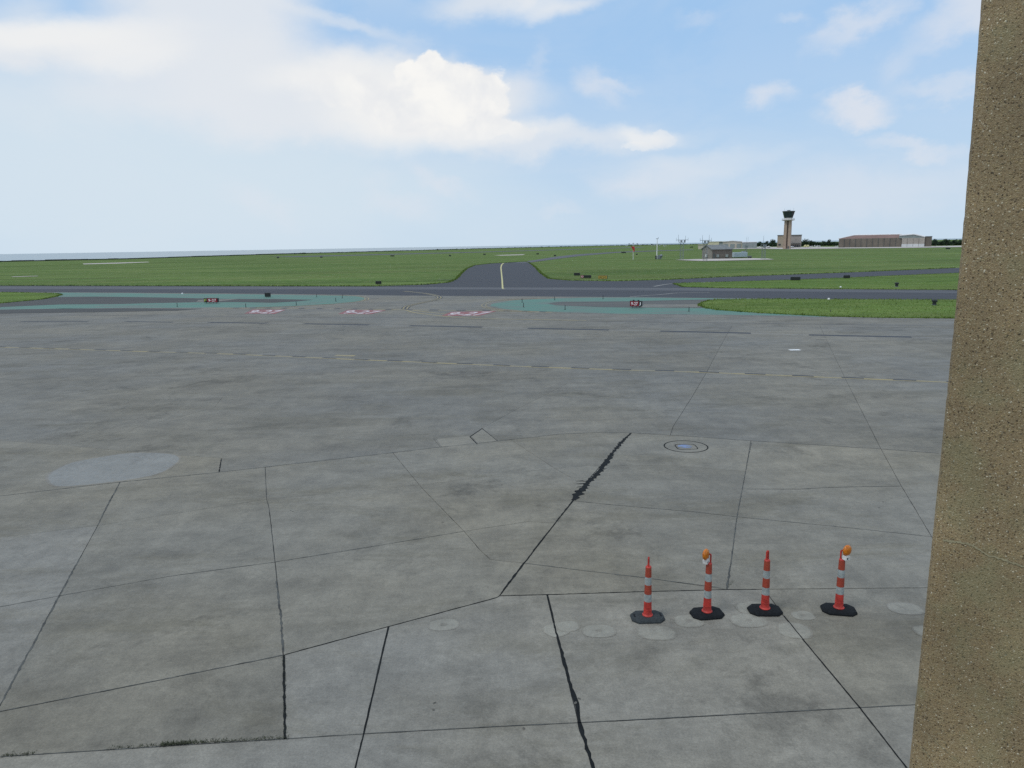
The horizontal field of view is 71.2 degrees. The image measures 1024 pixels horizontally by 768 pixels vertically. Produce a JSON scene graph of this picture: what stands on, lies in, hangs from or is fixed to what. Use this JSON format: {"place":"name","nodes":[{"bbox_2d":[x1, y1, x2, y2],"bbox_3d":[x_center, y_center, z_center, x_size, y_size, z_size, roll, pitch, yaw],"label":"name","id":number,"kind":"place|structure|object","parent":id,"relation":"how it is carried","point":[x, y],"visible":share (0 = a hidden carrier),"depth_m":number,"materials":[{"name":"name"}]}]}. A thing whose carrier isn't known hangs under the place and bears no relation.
{"place":"outdoors","nodes":[
{"label":"outdoors","id":0,"kind":"place"},
{"bbox_2d":[0,291,954,767],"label":"concrete apron","id":1,"kind":"object","parent":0,"point":[390,531],"visible":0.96,"depth_m":15.93,"materials":[{"name":"concrete"}]},
{"bbox_2d":[0,293,953,319],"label":"painted island","id":2,"kind":"structure","parent":1,"relation":"on","point":[94,302],"depth_m":82.97,"materials":[{"name":"green paint"}]},
{"bbox_2d":[204,298,218,302],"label":"airfield sign","id":3,"kind":"object","parent":2,"relation":"on","point":[213,300],"visible":1,"depth_m":86.59,"materials":[{"name":"metal"}]},
{"bbox_2d":[630,300,641,307],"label":"airfield sign","id":4,"kind":"object","parent":2,"relation":"on","point":[638,303],"visible":0.94,"depth_m":71.03,"materials":[{"name":"metal"}]},
{"bbox_2d":[630,557,664,623],"bbox_3d":[2.309,3.457,12.129,0.564,1.127,0.380,-1,11,-2],"label":"delineator post","id":5,"kind":"object","parent":1,"relation":"on","point":[647,615],"visible":1,"depth_m":12.11,"materials":[{"name":"plastic"}]},
{"bbox_2d":[664,440,708,451],"bbox_3d":[5.478,1.962,22.517,1.378,0.001,1.378,-1,11,0],"label":"utility cover","id":6,"kind":"object","parent":1,"relation":"on","point":[685,446],"visible":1,"depth_m":22.50,"materials":[{"name":"grey metal"}]},
{"bbox_2d":[689,549,724,620],"bbox_3d":[3.354,3.374,12.210,0.564,1.223,0.380,-2,11,-8],"label":"delineator post","id":7,"kind":"object","parent":1,"relation":"on","point":[707,611],"visible":1,"depth_m":12.19,"materials":[{"name":"plastic"}]},
{"bbox_2d":[747,550,782,616],"bbox_3d":[4.375,3.390,12.299,0.564,1.127,0.380,-1,11,1],"label":"delineator post","id":8,"kind":"object","parent":1,"relation":"on","point":[764,608],"visible":1,"depth_m":12.27,"materials":[{"name":"plastic"}]},
{"bbox_2d":[820,545,857,616],"bbox_3d":[5.645,3.326,12.268,0.564,1.223,0.380,1,11,11],"label":"delineator post","id":9,"kind":"object","parent":1,"relation":"on","point":[838,607],"visible":1,"depth_m":12.24,"materials":[{"name":"plastic"}]},
{"bbox_2d":[909,0,1023,767],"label":"terminal column","id":10,"kind":"structure","parent":1,"relation":"on","point":[969,708],"depth_m":2.02,"materials":[{"name":"beige concrete"}]},
{"bbox_2d":[0,247,958,299],"bbox_3d":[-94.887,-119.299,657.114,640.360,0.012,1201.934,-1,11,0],"label":"taxiway","id":11,"kind":"structure","parent":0,"point":[513,279],"depth_m":112.52,"materials":[{"name":"grey asphalt"}]},
{"bbox_2d":[0,273,958,317],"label":"grass island","id":12,"kind":"structure","parent":0,"point":[931,281],"depth_m":77.38,"materials":[{"name":"green plant"}]},
{"bbox_2d":[0,239,961,328],"bbox_3d":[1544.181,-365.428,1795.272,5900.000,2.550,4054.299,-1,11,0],"label":"grass field","id":13,"kind":"structure","parent":0,"point":[402,268],"depth_m":230.52,"materials":[{"name":"green plant"}]},
{"bbox_2d":[0,245,613,261],"bbox_3d":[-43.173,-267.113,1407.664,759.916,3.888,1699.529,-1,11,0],"label":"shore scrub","id":14,"kind":"object","parent":13,"relation":"on","point":[309,253],"visible":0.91,"depth_m":957.25,"materials":[{"name":"green plant"}]},
{"bbox_2d":[3,244,679,261],"bbox_3d":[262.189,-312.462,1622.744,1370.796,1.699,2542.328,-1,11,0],"label":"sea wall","id":15,"kind":"structure","parent":13,"relation":"on","point":[237,255],"depth_m":754.65,"materials":[{"name":"concrete"}]},
{"bbox_2d":[0,261,956,318],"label":"grass tufts","id":16,"kind":"object","parent":13,"relation":"on","point":[547,277],"visible":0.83,"depth_m":96.31,"materials":[{"name":"green plant"}]},
{"bbox_2d":[581,275,590,277],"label":"airfield sign","id":17,"kind":"object","parent":13,"relation":"on","point":[585,276],"visible":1,"depth_m":135.52,"materials":[{"name":"metal"}]},
{"bbox_2d":[598,275,607,278],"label":"airfield sign","id":18,"kind":"object","parent":13,"relation":"on","point":[602,276],"visible":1,"depth_m":130.32,"materials":[{"name":"metal"}]},
{"bbox_2d":[618,244,687,245],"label":"tree line","id":19,"kind":"object","parent":13,"relation":"on","point":[653,244],"visible":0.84,"depth_m":2202.11,"materials":[{"name":"green plant"}]},
{"bbox_2d":[655,238,662,258],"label":"weather mast","id":20,"kind":"object","parent":13,"relation":"on","point":[659,256],"visible":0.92,"depth_m":286.07,"materials":[{"name":"white metal"}]},
{"bbox_2d":[707,241,718,244],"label":"hangar","id":21,"kind":"structure","parent":13,"relation":"on","point":[714,243],"depth_m":773.60,"materials":[{"name":"beige metal"}]},
{"bbox_2d":[701,245,732,258],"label":"brick hut","id":22,"kind":"object","parent":13,"relation":"on","point":[719,251],"visible":0.88,"depth_m":278.29,"materials":[{"name":"grey"}]},
{"bbox_2d":[684,258,768,260],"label":"hut pad","id":23,"kind":"object","parent":13,"relation":"on","point":[727,259],"visible":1,"depth_m":260.59,"materials":[{"name":"concrete"}]},
{"bbox_2d":[678,235,685,259],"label":"antenna mast","id":24,"kind":"object","parent":23,"relation":"on","point":[681,241],"visible":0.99,"depth_m":269.42,"materials":[{"name":"metal"}]},
{"bbox_2d":[700,235,711,259],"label":"antenna mast","id":25,"kind":"object","parent":23,"relation":"on","point":[704,243],"visible":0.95,"depth_m":243.59,"materials":[{"name":"metal"}]},
{"bbox_2d":[761,239,766,258],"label":"antenna mast","id":26,"kind":"object","parent":23,"relation":"on","point":[764,246],"visible":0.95,"depth_m":255.69,"materials":[{"name":"metal"}]},
{"bbox_2d":[722,241,742,247],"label":"hangar","id":27,"kind":"structure","parent":13,"relation":"on","point":[734,244],"depth_m":709.67,"materials":[{"name":"beige metal"}]},
{"bbox_2d":[732,251,747,257],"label":"equipment container","id":28,"kind":"object","parent":13,"relation":"on","point":[742,254],"visible":0.91,"depth_m":287.31,"materials":[{"name":"grey metal"}]},
{"bbox_2d":[742,242,756,247],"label":"hangar","id":29,"kind":"structure","parent":13,"relation":"on","point":[751,244],"depth_m":698.54,"materials":[{"name":"grey metal"}]},
{"bbox_2d":[757,241,776,245],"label":"tree line","id":30,"kind":"object","parent":13,"relation":"on","point":[760,243],"visible":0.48,"depth_m":913.05,"materials":[{"name":"green plant"}]},
{"bbox_2d":[782,208,794,248],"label":"control tower","id":31,"kind":"structure","parent":13,"relation":"on","point":[788,218],"depth_m":574.76,"materials":[{"name":"concrete"}]},
{"bbox_2d":[790,277,800,279],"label":"airfield sign","id":32,"kind":"object","parent":13,"relation":"on","point":[794,278],"visible":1,"depth_m":115.36,"materials":[{"name":"metal"}]},
{"bbox_2d":[801,241,838,245],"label":"tree line","id":33,"kind":"object","parent":13,"relation":"on","point":[821,243],"visible":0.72,"depth_m":832.07,"materials":[{"name":"green plant"}]},
{"bbox_2d":[838,234,931,247],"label":"hangar","id":34,"kind":"structure","parent":13,"relation":"on","point":[887,240],"depth_m":593.48,"materials":[{"name":"metal"}]},
{"bbox_2d":[901,238,907,246],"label":"hangar door","id":35,"kind":"structure","parent":34,"relation":"in","point":[904,240],"depth_m":584.96,"materials":[{"name":"white metal"}]},
{"bbox_2d":[907,238,912,246],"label":"hangar door","id":36,"kind":"structure","parent":34,"relation":"in","point":[910,240],"depth_m":582.96,"materials":[{"name":"white metal"}]},
{"bbox_2d":[913,238,918,246],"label":"hangar door","id":37,"kind":"structure","parent":34,"relation":"in","point":[915,240],"depth_m":581.33,"materials":[{"name":"white metal"}]},
{"bbox_2d":[919,238,924,246],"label":"hangar door","id":38,"kind":"structure","parent":34,"relation":"in","point":[921,240],"depth_m":579.27,"materials":[{"name":"white metal"}]},
{"bbox_2d":[931,240,961,245],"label":"tree line","id":39,"kind":"object","parent":13,"relation":"on","point":[933,244],"visible":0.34,"depth_m":665.13,"materials":[{"name":"green plant"}]},
{"bbox_2d":[0,238,961,260],"bbox_3d":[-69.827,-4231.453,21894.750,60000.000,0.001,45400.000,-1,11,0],"label":"lake water","id":40,"kind":"structure","parent":0,"point":[47,256],"depth_m":2886.24,"materials":[{"name":"blue liquid"}]},
{"bbox_2d":[0,0,980,253],"label":"sky","id":41,"kind":"structure","parent":0,"point":[126,125],"materials":[{"name":"blue"}]},
{"bbox_2d":[587,248,961,250],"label":"perimeter berm","id":42,"kind":"structure","parent":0,"point":[785,250],"depth_m":493.21,"materials":[{"name":"green plant"}]},
{"bbox_2d":[733,246,961,248],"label":"ramp","id":43,"kind":"structure","parent":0,"point":[837,247],"depth_m":584.66,"materials":[{"name":"concrete"}]},
{"bbox_2d":[777,235,801,247],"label":"tower building","id":44,"kind":"structure","parent":43,"relation":"on","point":[796,240],"depth_m":691.05,"materials":[{"name":"beige concrete"}]}
]}

